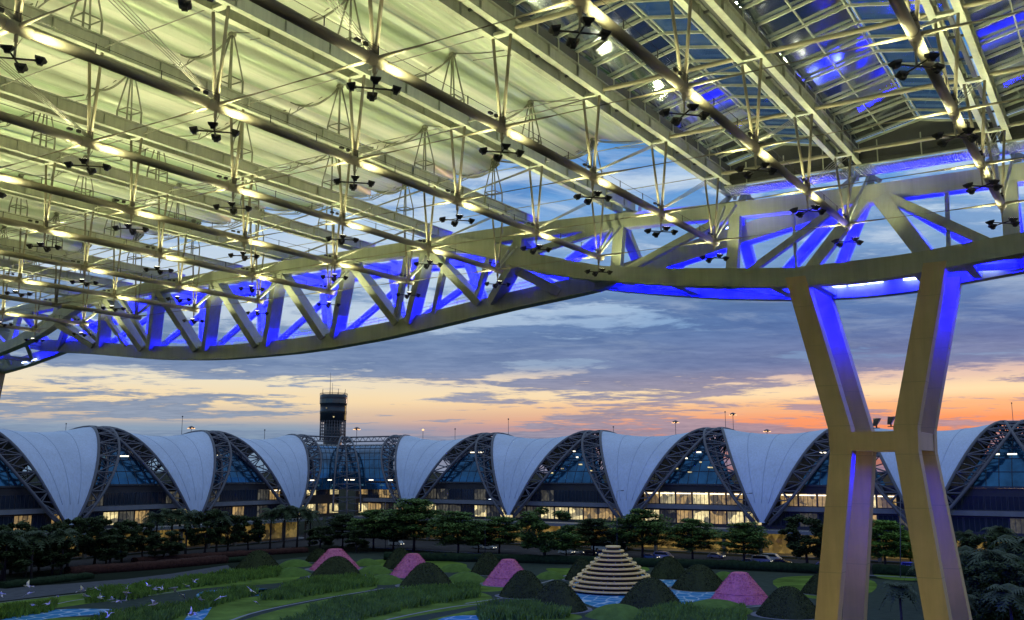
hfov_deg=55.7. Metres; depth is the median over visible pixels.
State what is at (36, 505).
window
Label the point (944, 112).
tie rod
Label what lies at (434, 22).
roof shell
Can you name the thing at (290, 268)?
tie rod
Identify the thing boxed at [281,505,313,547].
palm tree
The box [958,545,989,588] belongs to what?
palm tree
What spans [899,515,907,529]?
window
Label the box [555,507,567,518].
window
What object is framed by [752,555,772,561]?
parked van
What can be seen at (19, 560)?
round tree
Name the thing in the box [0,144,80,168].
tie rod
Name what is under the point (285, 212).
tie rod
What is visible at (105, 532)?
palm tree
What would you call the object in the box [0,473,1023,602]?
ground
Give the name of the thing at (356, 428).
light mast
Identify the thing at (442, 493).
window
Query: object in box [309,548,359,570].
pink cone
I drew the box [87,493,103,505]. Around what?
window
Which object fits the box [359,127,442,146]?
tie rod
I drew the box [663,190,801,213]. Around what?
tie rod
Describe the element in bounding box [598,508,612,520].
window
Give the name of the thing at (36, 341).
floodlight cluster
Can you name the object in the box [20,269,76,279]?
tie rod
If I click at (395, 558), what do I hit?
topiary cone
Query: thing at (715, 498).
window
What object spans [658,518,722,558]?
layered tree
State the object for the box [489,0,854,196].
glass gable roof
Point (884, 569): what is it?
hedge
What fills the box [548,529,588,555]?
layered tree
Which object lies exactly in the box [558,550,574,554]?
parked car
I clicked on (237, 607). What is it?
lawn
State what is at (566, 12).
roof crosspiece
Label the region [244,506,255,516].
window
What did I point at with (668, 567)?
topiary cone
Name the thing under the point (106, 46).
tie rod
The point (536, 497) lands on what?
window
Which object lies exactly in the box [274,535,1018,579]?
road
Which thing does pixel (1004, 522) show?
window
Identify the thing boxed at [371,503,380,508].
window
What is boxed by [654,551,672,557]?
parked van
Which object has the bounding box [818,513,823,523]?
window
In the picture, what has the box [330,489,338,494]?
window
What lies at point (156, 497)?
window
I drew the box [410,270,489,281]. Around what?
tie rod
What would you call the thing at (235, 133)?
floodlight cluster
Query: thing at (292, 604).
garden path
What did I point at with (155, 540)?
round tree
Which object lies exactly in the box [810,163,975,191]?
tie rod
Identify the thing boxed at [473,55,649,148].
roof crosspiece
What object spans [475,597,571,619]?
ornamental grass
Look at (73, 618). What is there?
lawn
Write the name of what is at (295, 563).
grass mound
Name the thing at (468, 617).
pool floor
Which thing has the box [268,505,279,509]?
window
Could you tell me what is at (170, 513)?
palm tree
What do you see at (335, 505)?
window
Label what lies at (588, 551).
parked car
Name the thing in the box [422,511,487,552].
layered tree
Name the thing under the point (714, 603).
grass mound
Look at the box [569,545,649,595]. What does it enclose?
ringed cone
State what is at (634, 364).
sky
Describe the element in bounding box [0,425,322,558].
concourse wing
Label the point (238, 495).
window
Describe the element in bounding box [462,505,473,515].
window
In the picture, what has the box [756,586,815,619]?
topiary cone
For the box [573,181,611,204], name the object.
floodlight cluster
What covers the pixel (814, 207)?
floodlight cluster
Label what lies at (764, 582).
paving
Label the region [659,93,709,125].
floodlight cluster
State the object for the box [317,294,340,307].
floodlight cluster
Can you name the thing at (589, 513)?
window
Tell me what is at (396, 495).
window
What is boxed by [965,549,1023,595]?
palm tree
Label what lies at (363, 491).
window
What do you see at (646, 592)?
topiary cone
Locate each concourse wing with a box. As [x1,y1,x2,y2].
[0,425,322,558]
[354,420,1023,561]
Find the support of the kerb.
on the ground at (129, 574)
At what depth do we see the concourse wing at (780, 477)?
293.33 m
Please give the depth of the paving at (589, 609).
165.92 m
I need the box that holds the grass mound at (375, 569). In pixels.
[359,565,391,574]
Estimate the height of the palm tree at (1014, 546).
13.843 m
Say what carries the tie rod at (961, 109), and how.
attached to the roof truss at (910, 25)
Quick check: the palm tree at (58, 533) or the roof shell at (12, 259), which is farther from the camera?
the palm tree at (58, 533)
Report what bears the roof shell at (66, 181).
on the roof truss at (83, 290)
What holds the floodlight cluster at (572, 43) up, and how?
hanging from the roof truss at (731, 19)
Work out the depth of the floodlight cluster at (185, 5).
30.49 m
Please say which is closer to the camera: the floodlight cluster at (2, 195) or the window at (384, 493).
the floodlight cluster at (2, 195)
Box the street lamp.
[900,497,900,576]
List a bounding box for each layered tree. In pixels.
[318,513,365,547]
[345,509,401,549]
[368,498,450,551]
[376,521,412,548]
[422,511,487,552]
[459,523,496,552]
[477,516,522,553]
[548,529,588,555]
[573,518,615,555]
[596,529,637,551]
[602,508,673,557]
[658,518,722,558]
[712,521,772,560]
[871,519,911,563]
[890,531,912,560]
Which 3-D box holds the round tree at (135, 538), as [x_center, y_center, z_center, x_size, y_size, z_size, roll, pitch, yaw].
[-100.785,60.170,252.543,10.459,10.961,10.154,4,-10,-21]
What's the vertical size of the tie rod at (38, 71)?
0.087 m
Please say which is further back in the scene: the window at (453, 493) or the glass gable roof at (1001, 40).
the window at (453, 493)
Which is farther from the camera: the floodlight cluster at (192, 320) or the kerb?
the kerb
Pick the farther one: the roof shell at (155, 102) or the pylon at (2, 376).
the pylon at (2, 376)
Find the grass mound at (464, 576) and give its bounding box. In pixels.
[449,572,485,581]
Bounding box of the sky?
[0,0,1023,472]
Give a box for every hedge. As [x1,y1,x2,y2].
[0,571,98,588]
[53,554,228,573]
[130,547,308,562]
[228,556,245,562]
[384,551,598,564]
[630,557,819,572]
[871,563,915,576]
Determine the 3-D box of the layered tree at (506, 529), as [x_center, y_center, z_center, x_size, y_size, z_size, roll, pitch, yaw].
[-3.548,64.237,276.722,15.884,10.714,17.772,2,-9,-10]
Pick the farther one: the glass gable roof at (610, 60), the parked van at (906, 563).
the parked van at (906, 563)
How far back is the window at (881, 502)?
259.83 m
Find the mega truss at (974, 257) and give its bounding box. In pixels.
[0,153,1023,373]
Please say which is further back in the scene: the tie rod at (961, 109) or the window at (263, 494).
the window at (263, 494)
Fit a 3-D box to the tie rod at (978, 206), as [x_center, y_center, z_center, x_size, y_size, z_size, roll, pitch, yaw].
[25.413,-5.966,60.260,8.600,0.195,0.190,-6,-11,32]
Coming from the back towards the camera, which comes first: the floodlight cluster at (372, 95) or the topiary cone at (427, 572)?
the topiary cone at (427, 572)
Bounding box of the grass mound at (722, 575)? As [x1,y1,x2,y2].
[716,571,730,579]
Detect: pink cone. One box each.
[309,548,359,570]
[390,553,425,577]
[483,559,523,586]
[710,571,767,604]
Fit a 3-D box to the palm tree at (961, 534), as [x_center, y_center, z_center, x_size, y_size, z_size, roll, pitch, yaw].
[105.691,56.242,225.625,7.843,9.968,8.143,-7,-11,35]
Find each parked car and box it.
[471,545,484,548]
[482,545,496,549]
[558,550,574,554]
[583,549,595,554]
[644,553,659,557]
[707,552,724,558]
[772,559,789,562]
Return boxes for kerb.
[338,545,913,577]
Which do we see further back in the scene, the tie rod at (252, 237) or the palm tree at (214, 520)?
the palm tree at (214, 520)
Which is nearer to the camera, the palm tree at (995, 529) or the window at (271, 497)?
the palm tree at (995, 529)
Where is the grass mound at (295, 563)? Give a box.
[279,559,311,566]
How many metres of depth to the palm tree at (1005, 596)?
124.28 m
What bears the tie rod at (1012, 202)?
attached to the roof truss at (910, 25)
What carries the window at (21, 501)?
in the concourse wing at (89, 471)
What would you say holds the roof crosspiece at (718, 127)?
attached to the roof truss at (731, 19)
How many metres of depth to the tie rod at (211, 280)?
81.95 m
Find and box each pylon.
[0,373,4,396]
[785,261,971,619]
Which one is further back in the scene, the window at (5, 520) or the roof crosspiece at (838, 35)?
the window at (5, 520)
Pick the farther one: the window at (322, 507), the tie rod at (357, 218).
the window at (322, 507)
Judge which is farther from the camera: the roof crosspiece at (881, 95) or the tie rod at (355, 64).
the roof crosspiece at (881, 95)
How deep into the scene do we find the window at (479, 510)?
328.45 m
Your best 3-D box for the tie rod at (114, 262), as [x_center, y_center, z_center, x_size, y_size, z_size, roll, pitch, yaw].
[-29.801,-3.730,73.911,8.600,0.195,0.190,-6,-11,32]
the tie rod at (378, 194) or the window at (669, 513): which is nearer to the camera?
the tie rod at (378, 194)
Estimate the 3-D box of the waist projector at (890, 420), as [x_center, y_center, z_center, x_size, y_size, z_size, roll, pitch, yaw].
[24.231,7.138,61.886,0.488,0.644,0.440,-6,-11,32]
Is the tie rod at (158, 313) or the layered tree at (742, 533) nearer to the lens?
the tie rod at (158, 313)
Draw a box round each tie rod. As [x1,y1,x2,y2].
[0,30,9,35]
[0,57,75,86]
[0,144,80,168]
[1,231,36,238]
[3,306,44,312]
[18,0,81,27]
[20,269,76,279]
[46,211,123,229]
[56,140,121,158]
[56,297,104,304]
[84,318,124,323]
[86,255,152,267]
[91,107,208,142]
[104,10,203,47]
[115,287,172,295]
[133,188,224,210]
[137,310,186,316]
[143,113,213,133]
[161,240,235,254]
[169,176,230,190]
[180,275,245,285]
[187,221,239,231]
[195,301,248,309]
[218,60,366,105]
[235,161,346,187]
[245,77,340,104]
[246,222,335,239]
[254,154,326,171]
[254,263,326,274]
[259,292,319,300]
[261,205,321,217]
[330,282,401,291]
[336,249,421,262]
[343,187,411,201]
[345,201,449,221]
[357,128,494,160]
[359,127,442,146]
[367,36,483,70]
[377,0,571,59]
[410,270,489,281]
[430,232,529,248]
[437,166,521,182]
[459,176,585,200]
[467,97,575,121]
[499,256,591,269]
[505,87,676,127]
[505,197,581,210]
[538,213,654,231]
[544,142,643,161]
[595,147,748,176]
[601,241,707,256]
[606,178,697,193]
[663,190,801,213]
[687,35,907,87]
[716,223,841,241]
[759,110,947,147]
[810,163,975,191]
[850,203,996,224]
[920,10,1023,35]
[959,98,1023,111]
[985,157,1023,164]
[1005,200,1023,204]
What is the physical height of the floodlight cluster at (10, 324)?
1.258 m
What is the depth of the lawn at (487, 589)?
196.62 m
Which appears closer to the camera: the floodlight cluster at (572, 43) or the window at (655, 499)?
the floodlight cluster at (572, 43)
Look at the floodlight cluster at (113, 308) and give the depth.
88.39 m
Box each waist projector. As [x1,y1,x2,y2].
[873,418,880,428]
[887,416,894,426]
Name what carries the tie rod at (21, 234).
attached to the roof truss at (25, 193)
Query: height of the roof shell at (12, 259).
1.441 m
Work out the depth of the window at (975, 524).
247.45 m
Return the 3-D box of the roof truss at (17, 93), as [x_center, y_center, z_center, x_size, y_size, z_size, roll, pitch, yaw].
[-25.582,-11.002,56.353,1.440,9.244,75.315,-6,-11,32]
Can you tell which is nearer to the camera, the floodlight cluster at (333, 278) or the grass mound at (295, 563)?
the floodlight cluster at (333, 278)
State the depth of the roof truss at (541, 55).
49.02 m
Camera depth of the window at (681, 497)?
290.14 m
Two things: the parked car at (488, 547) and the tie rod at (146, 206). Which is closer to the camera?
the tie rod at (146, 206)
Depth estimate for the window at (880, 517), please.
258.63 m
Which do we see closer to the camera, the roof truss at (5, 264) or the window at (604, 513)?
the roof truss at (5, 264)
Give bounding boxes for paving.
[0,551,1021,619]
[571,607,591,613]
[751,611,814,619]
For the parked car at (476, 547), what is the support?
on the road at (431, 545)
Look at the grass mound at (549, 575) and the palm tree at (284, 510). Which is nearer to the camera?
the grass mound at (549, 575)
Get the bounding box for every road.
[0,542,318,574]
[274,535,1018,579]
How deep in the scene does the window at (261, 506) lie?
325.98 m
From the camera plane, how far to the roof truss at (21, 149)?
71.74 m
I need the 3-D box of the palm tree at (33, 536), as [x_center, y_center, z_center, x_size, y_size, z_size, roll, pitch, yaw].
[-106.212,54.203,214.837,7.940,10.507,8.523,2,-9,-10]
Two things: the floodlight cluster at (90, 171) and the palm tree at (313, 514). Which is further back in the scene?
the palm tree at (313, 514)
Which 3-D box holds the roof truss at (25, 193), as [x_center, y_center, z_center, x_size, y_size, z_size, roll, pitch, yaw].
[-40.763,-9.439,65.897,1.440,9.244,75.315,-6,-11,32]
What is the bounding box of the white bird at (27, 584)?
[23,580,33,587]
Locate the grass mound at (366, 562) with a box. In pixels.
[356,558,380,565]
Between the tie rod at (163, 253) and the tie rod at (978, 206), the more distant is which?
the tie rod at (163, 253)
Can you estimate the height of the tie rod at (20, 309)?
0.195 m
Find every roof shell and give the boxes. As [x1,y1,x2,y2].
[0,0,451,200]
[0,63,368,214]
[0,121,292,227]
[0,160,230,238]
[0,195,168,248]
[0,225,91,252]
[0,255,35,263]
[31,0,515,183]
[250,0,640,168]
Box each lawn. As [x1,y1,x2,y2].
[0,577,299,607]
[43,617,93,619]
[171,585,376,619]
[245,591,491,619]
[376,559,466,568]
[430,610,581,619]
[453,581,502,591]
[546,566,648,574]
[773,576,876,598]
[874,574,916,580]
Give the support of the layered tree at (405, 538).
on the ground at (129, 574)
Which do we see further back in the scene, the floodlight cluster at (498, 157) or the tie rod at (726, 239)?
the tie rod at (726, 239)
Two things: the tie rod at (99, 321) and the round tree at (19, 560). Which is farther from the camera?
the round tree at (19, 560)
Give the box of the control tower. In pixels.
[319,374,347,505]
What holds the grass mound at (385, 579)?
on the paving at (764, 582)
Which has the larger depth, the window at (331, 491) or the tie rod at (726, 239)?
the window at (331, 491)
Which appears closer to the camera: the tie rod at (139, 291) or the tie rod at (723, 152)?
the tie rod at (723, 152)
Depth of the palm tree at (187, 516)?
269.68 m
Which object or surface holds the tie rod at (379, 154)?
attached to the roof truss at (265, 24)
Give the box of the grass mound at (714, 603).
[688,599,752,613]
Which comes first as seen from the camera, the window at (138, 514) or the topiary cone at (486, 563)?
the topiary cone at (486, 563)
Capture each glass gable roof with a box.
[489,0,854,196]
[728,0,1000,176]
[964,0,1023,154]
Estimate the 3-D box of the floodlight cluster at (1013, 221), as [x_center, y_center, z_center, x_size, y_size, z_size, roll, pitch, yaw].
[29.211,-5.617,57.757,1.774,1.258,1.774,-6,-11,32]
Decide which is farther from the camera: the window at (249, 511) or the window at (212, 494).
the window at (249, 511)
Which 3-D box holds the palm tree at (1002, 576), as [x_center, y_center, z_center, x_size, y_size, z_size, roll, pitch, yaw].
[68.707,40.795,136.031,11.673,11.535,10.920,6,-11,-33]
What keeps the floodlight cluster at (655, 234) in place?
hanging from the roof truss at (541, 55)
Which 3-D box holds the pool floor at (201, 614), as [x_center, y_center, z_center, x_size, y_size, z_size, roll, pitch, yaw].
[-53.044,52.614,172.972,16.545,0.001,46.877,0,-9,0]
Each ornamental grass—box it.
[0,597,60,618]
[80,583,259,619]
[84,564,288,602]
[258,571,378,600]
[279,580,481,619]
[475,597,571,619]
[633,599,748,619]
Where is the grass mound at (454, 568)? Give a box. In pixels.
[441,564,470,571]
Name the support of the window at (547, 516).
in the concourse wing at (780, 477)
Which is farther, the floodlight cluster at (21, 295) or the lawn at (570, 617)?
the lawn at (570, 617)
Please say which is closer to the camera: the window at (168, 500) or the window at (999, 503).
the window at (999, 503)
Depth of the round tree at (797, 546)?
235.60 m
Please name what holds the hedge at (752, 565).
on the ground at (129, 574)
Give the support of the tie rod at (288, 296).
attached to the roof truss at (25, 193)
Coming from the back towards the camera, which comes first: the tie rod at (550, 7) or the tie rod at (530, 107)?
the tie rod at (530, 107)
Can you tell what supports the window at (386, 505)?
in the corner hall
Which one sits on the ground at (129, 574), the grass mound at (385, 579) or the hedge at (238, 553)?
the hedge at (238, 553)
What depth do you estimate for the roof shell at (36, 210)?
95.13 m
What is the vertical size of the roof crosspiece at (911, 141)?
0.247 m
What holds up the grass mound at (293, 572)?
on the lawn at (77, 597)
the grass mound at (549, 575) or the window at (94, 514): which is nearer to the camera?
the grass mound at (549, 575)
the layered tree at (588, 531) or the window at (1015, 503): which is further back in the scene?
the layered tree at (588, 531)
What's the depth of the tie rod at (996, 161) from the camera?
49.82 m
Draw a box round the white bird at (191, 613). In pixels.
[188,607,195,615]
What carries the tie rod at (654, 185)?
attached to the roof truss at (541, 55)
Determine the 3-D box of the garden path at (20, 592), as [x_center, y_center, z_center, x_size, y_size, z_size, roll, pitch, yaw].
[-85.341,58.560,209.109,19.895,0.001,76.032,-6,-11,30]
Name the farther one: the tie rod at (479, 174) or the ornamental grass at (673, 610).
the ornamental grass at (673, 610)
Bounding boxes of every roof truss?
[0,0,539,273]
[0,0,641,260]
[0,75,453,284]
[0,113,375,294]
[0,155,302,303]
[0,174,242,312]
[0,212,184,319]
[0,225,132,326]
[0,262,79,332]
[249,0,750,245]
[568,0,871,229]
[888,0,1015,209]
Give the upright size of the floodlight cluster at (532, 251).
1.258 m
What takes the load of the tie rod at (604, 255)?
attached to the roof truss at (265, 24)
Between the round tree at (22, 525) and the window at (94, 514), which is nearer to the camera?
the round tree at (22, 525)
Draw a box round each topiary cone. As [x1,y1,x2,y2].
[235,550,279,570]
[305,548,325,561]
[311,556,359,576]
[383,547,408,569]
[400,562,451,586]
[471,552,499,574]
[498,570,542,598]
[534,580,587,612]
[564,558,589,580]
[619,577,681,608]
[650,556,684,579]
[671,564,722,591]
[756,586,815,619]
[801,573,818,594]
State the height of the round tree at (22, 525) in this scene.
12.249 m
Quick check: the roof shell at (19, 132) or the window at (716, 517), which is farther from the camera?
the window at (716, 517)
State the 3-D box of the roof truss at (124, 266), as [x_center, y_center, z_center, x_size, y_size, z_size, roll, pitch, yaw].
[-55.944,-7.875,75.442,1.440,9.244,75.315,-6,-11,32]
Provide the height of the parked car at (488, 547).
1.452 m
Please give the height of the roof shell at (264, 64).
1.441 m
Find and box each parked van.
[388,540,403,545]
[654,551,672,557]
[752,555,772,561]
[761,553,781,559]
[901,561,914,565]
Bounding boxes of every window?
[0,495,14,508]
[0,516,12,526]
[13,515,31,530]
[15,495,33,508]
[32,514,49,529]
[34,494,51,507]
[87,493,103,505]
[89,512,101,517]
[103,511,118,525]
[104,492,119,505]
[119,511,133,522]
[120,492,135,504]
[134,510,149,523]
[136,492,150,504]
[150,510,162,522]
[151,491,164,503]
[165,491,179,502]
[208,490,219,501]
[219,507,231,515]
[220,490,232,501]
[232,506,243,515]
[233,490,244,500]
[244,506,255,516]
[245,489,256,500]
[256,505,267,516]
[257,489,268,499]
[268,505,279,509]
[269,489,279,499]
[307,504,314,510]
[318,490,327,494]
[318,503,326,513]
[329,503,337,512]
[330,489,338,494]
[359,489,367,494]
[359,503,367,512]
[368,489,378,497]
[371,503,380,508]
[379,490,389,497]
[384,503,393,513]
[390,490,398,497]
[425,488,436,498]
[427,504,436,510]
[437,488,448,498]
[437,504,448,515]
[449,489,460,498]
[449,504,460,515]
[461,489,473,499]
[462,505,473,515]
[474,489,486,499]
[474,505,486,516]
[487,489,498,499]
[487,505,499,516]
[500,507,512,517]
[513,506,525,517]
[527,490,539,500]
[527,506,539,515]
[540,490,553,500]
[541,507,553,518]
[554,490,567,501]
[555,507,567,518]
[569,490,582,501]
[569,507,582,519]
[583,490,596,501]
[583,508,597,518]
[598,491,611,502]
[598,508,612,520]
[644,491,658,503]
[645,509,659,519]
[660,491,674,503]
[660,510,675,522]
[676,492,691,503]
[676,510,692,522]
[692,492,708,504]
[693,510,709,523]
[709,492,725,504]
[710,511,726,524]
[726,492,742,504]
[727,511,743,524]
[746,512,761,525]
[763,512,780,525]
[780,493,797,505]
[781,512,798,525]
[798,493,816,506]
[799,513,817,526]
[817,494,825,506]
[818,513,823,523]
[873,494,876,507]
[877,494,896,507]
[878,515,898,528]
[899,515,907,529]
[947,495,961,509]
[951,517,963,531]
[962,495,984,509]
[964,517,985,532]
[985,496,1007,510]
[986,517,1008,530]
[1008,496,1023,510]
[1009,518,1023,533]
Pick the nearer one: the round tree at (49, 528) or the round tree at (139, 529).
the round tree at (49, 528)
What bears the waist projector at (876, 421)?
attached to the pylon at (857, 441)
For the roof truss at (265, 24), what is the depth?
49.90 m
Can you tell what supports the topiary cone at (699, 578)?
on the paving
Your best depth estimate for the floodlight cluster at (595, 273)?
72.01 m
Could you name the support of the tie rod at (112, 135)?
attached to the roof truss at (77, 30)
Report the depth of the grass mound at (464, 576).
209.52 m
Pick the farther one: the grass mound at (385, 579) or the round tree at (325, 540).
the round tree at (325, 540)
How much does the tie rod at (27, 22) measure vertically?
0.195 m
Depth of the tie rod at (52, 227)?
62.26 m
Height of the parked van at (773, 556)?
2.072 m
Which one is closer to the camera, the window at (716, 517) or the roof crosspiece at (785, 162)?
the roof crosspiece at (785, 162)
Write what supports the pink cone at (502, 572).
on the paving
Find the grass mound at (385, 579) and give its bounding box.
[374,574,402,584]
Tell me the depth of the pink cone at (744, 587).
175.40 m
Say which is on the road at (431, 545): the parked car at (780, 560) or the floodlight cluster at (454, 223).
the parked car at (780, 560)
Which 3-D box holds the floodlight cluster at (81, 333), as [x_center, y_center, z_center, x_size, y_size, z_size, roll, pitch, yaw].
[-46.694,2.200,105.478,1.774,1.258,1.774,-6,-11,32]
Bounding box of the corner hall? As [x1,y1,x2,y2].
[288,435,398,535]
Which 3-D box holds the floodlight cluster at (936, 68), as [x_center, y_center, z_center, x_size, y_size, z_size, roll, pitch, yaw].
[14.704,-9.299,35.285,1.774,1.258,1.774,-6,-11,32]
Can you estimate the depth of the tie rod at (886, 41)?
37.32 m
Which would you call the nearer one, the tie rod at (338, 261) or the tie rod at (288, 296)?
the tie rod at (338, 261)
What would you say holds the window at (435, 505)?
in the concourse wing at (780, 477)
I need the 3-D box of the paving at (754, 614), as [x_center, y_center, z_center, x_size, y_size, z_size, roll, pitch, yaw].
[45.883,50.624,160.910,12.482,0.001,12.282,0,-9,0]
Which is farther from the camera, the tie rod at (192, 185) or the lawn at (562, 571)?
the lawn at (562, 571)
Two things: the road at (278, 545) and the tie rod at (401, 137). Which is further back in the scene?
the road at (278, 545)
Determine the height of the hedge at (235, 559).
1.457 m
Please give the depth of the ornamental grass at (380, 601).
171.59 m
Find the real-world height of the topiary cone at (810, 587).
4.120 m
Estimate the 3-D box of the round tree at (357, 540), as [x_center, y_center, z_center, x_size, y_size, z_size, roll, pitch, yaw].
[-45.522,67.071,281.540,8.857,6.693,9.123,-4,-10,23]
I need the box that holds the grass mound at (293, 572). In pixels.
[277,567,310,576]
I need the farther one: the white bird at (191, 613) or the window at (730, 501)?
the window at (730, 501)
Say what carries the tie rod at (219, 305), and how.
attached to the roof truss at (83, 290)
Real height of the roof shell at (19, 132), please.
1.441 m
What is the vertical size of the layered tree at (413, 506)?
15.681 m
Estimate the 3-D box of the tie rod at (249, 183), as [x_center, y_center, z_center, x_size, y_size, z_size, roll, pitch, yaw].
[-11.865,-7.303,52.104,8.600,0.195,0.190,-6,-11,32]
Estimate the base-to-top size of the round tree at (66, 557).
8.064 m
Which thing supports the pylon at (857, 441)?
on the ground at (129, 574)
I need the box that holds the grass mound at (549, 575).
[536,571,564,579]
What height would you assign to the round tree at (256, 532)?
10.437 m
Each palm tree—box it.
[0,530,30,580]
[15,530,52,578]
[47,528,80,574]
[95,529,118,563]
[140,510,173,555]
[154,508,192,554]
[169,509,203,553]
[200,511,236,551]
[256,508,287,548]
[268,504,299,547]
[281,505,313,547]
[295,510,324,546]
[879,581,921,619]
[903,560,916,583]
[954,530,980,546]
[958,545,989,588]
[962,565,994,619]
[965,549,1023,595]
[966,560,1023,619]
[967,594,985,618]
[976,583,1023,619]
[979,525,1017,548]
[987,535,1023,605]
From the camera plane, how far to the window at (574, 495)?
309.61 m
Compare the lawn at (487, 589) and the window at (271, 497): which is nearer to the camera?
the lawn at (487, 589)
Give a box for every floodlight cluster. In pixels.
[0,33,46,72]
[0,192,6,198]
[0,315,13,326]
[4,283,31,297]
[24,332,44,342]
[26,233,61,251]
[64,147,111,174]
[70,271,98,286]
[72,326,92,336]
[101,298,125,311]
[112,214,148,234]
[143,258,173,274]
[166,289,191,302]
[178,0,213,11]
[182,312,203,323]
[189,111,239,141]
[213,192,251,214]
[228,243,259,260]
[238,278,264,292]
[246,303,268,316]
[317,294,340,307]
[320,265,347,281]
[325,225,358,244]
[333,165,374,190]
[346,65,401,101]
[395,284,420,298]
[413,251,442,268]
[439,205,474,226]
[479,133,524,161]
[484,273,510,287]
[520,235,551,254]
[548,6,611,48]
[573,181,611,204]
[584,260,612,276]
[644,217,677,237]
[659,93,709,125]
[699,245,728,262]
[734,152,776,178]
[790,195,825,217]
[831,228,863,247]
[887,42,945,80]
[931,116,978,146]
[962,169,1002,194]
[985,208,1019,229]
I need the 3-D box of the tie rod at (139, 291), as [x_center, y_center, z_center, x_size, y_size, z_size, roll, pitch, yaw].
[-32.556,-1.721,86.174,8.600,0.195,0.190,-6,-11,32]
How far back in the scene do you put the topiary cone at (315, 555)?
253.10 m
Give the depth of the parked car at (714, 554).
263.02 m
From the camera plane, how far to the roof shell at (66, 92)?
71.74 m
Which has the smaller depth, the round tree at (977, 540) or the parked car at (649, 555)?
the round tree at (977, 540)
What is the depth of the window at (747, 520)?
278.48 m
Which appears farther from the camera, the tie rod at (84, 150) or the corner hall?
the corner hall
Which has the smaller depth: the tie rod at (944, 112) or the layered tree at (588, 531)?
the tie rod at (944, 112)
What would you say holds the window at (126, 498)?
in the concourse wing at (89, 471)
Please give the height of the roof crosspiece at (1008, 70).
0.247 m
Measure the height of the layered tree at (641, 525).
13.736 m
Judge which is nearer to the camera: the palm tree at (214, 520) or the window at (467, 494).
the palm tree at (214, 520)
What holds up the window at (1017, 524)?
in the concourse wing at (780, 477)
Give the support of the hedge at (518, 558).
on the paving at (764, 582)
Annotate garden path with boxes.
[0,565,228,600]
[232,588,382,619]
[386,604,475,619]
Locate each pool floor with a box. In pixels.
[3,609,114,619]
[185,589,266,619]
[438,615,494,619]
[573,575,715,606]
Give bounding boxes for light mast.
[353,427,360,515]
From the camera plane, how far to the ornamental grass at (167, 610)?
163.89 m
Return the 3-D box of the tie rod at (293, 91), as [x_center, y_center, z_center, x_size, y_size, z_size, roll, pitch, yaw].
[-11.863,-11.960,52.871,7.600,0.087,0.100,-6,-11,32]
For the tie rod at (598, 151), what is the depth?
62.76 m
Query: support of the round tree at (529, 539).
on the paving at (764, 582)
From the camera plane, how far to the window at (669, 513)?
291.99 m
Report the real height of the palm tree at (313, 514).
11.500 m
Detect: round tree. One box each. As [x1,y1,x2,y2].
[0,520,32,574]
[0,540,36,581]
[3,540,52,575]
[26,523,60,570]
[28,539,78,573]
[50,516,94,565]
[73,515,117,564]
[86,535,132,563]
[112,519,145,561]
[130,522,155,556]
[144,530,185,556]
[181,508,227,552]
[215,513,246,550]
[232,515,265,549]
[304,525,334,547]
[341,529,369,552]
[514,507,576,554]
[777,514,822,562]
[957,534,999,592]
[992,532,1023,566]
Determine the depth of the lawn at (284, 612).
166.10 m
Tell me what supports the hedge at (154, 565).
on the ground at (129, 574)
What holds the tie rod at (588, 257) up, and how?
attached to the roof truss at (77, 30)
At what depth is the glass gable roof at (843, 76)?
54.96 m
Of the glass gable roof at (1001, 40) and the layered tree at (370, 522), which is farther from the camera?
the layered tree at (370, 522)
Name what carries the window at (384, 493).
in the concourse wing at (780, 477)
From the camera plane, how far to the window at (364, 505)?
355.88 m
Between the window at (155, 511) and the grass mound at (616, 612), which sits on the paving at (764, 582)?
the grass mound at (616, 612)
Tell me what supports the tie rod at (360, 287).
attached to the roof truss at (21, 149)
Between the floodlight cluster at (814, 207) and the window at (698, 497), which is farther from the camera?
the window at (698, 497)
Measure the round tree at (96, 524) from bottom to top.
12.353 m
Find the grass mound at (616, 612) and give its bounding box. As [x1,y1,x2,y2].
[585,604,641,619]
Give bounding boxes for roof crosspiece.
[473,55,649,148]
[514,0,618,28]
[603,58,733,90]
[669,112,787,137]
[721,154,828,174]
[765,13,926,53]
[815,79,953,109]
[854,129,979,151]
[963,0,1001,7]
[989,65,1023,75]
[1008,120,1023,125]

